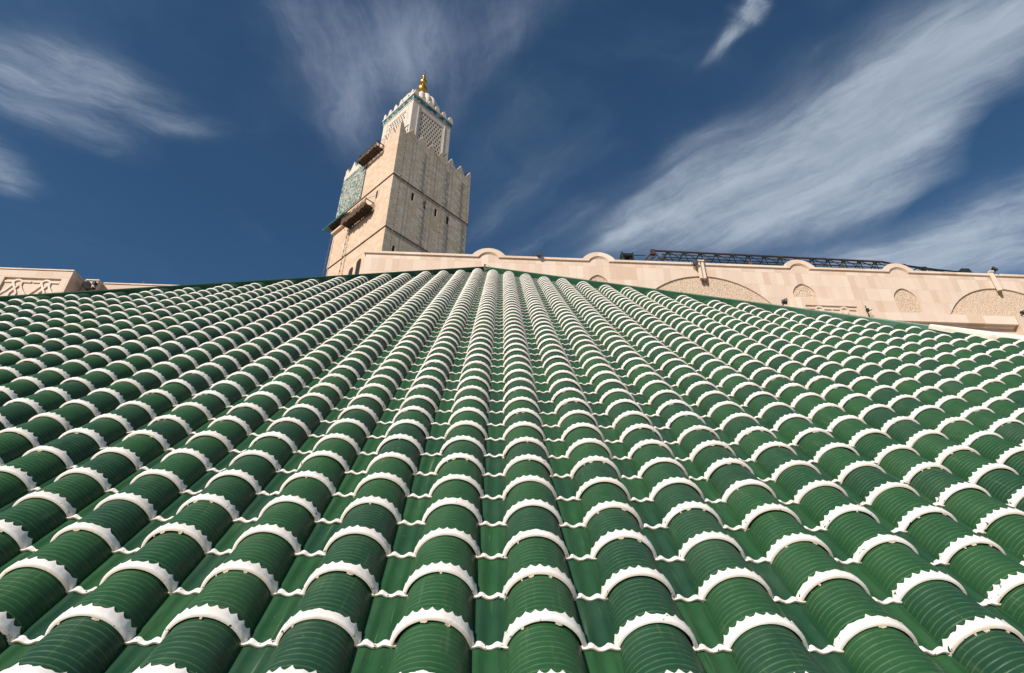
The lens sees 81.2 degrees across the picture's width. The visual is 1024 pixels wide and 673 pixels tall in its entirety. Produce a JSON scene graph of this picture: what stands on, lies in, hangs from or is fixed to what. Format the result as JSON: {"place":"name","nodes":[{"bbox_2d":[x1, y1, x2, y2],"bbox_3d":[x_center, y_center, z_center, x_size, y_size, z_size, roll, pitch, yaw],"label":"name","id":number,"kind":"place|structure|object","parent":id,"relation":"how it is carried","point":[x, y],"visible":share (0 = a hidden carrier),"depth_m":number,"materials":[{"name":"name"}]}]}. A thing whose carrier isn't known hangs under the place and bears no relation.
{"place":"outdoors","nodes":[
{"label":"outdoors","id":0,"kind":"place"},
{"bbox_2d":[0,267,172,295],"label":"wall","id":1,"kind":"structure","parent":0,"point":[19,281],"depth_m":28.67,"materials":[{"name":"stone"}]},
{"bbox_2d":[81,281,92,290],"bbox_3d":[-20.935,-2.404,29.481,0.458,0.413,0.910,12,-33,-18],"label":"floodlight","id":2,"kind":"object","parent":1,"relation":"attached to","point":[86,285],"visible":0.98,"depth_m":29.20,"materials":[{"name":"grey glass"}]},
{"bbox_2d":[0,264,1023,672],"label":"tiled roof","id":3,"kind":"structure","parent":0,"point":[476,470],"depth_m":2.62,"materials":[{"name":"green ceramic"}]},
{"bbox_2d":[0,0,1023,284],"label":"sky","id":4,"kind":"structure","parent":0,"point":[168,142],"materials":[{"name":"blue"}]},
{"label":"ground","id":5,"kind":"structure","parent":0,"visible":0},
{"bbox_2d":[322,71,470,275],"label":"minaret","id":6,"kind":"object","parent":5,"relation":"on","point":[421,118],"visible":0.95,"depth_m":153.46,"materials":[{"name":"stone"}]},
{"bbox_2d":[340,196,373,229],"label":"hanging scaffold","id":7,"kind":"object","parent":6,"relation":"hanging from","point":[357,214],"visible":1,"depth_m":146.78,"materials":[{"name":"brown wood"}]},
{"bbox_2d":[357,139,383,168],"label":"hanging scaffold","id":8,"kind":"object","parent":6,"relation":"hanging from","point":[365,158],"visible":1,"depth_m":157.03,"materials":[{"name":"brown wood"}]},
{"bbox_2d":[389,129,407,250],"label":"hoist rope","id":9,"kind":"object","parent":6,"relation":"hanging from","point":[399,184],"visible":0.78,"depth_m":143.91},
{"bbox_2d":[418,147,430,251],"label":"hoist rope","id":10,"kind":"object","parent":6,"relation":"hanging from","point":[424,198],"visible":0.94,"depth_m":148.94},
{"bbox_2d":[437,159,445,249],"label":"hoist rope","id":11,"kind":"object","parent":6,"relation":"hanging from","point":[441,205],"visible":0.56,"depth_m":153.46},
{"bbox_2d":[463,174,468,253],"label":"hoist rope","id":12,"kind":"object","parent":6,"relation":"hanging from","point":[466,213],"visible":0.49,"depth_m":160.23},
{"bbox_2d":[363,248,1023,335],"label":"stone building","id":13,"kind":"structure","parent":5,"relation":"on","point":[990,300],"depth_m":40.66,"materials":[{"name":"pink stone"}]},
{"bbox_2d":[620,251,645,259],"bbox_3d":[8.945,-4.660,42.986,2.269,4.148,0.883,8,-32,-11],"label":"winch","id":14,"kind":"object","parent":13,"relation":"on","point":[626,256],"visible":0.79,"depth_m":43.36,"materials":[{"name":"black metal"}]},
{"bbox_2d":[691,259,698,267],"bbox_3d":[12.491,-4.911,41.068,0.461,0.403,0.934,4,-32,-6],"label":"floodlight","id":15,"kind":"object","parent":13,"relation":"attached to","point":[695,262],"visible":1,"depth_m":40.73,"materials":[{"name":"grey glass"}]},
{"bbox_2d":[781,298,787,305],"bbox_3d":[17.897,-2.171,39.350,0.431,0.412,0.883,-2,-32,4],"label":"floodlight","id":16,"kind":"object","parent":13,"relation":"attached to","point":[784,301],"visible":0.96,"depth_m":39.06,"materials":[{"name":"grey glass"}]},
{"bbox_2d":[644,249,972,272],"bbox_3d":[23.200,-4.014,44.806,26.731,5.196,1.240,2,-31,-2],"label":"metal lattice truss","id":17,"kind":"object","parent":13,"relation":"on","point":[811,259],"visible":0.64,"depth_m":45.69,"materials":[{"name":"rusty brown steel"},{"name":"dark painted steel"}]},
{"bbox_2d":[991,266,998,273],"bbox_3d":[33.855,-4.553,42.247,0.488,0.544,0.927,11,-33,-16],"label":"floodlight","id":18,"kind":"object","parent":13,"relation":"on","point":[995,269],"visible":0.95,"depth_m":41.93,"materials":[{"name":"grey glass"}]}
]}

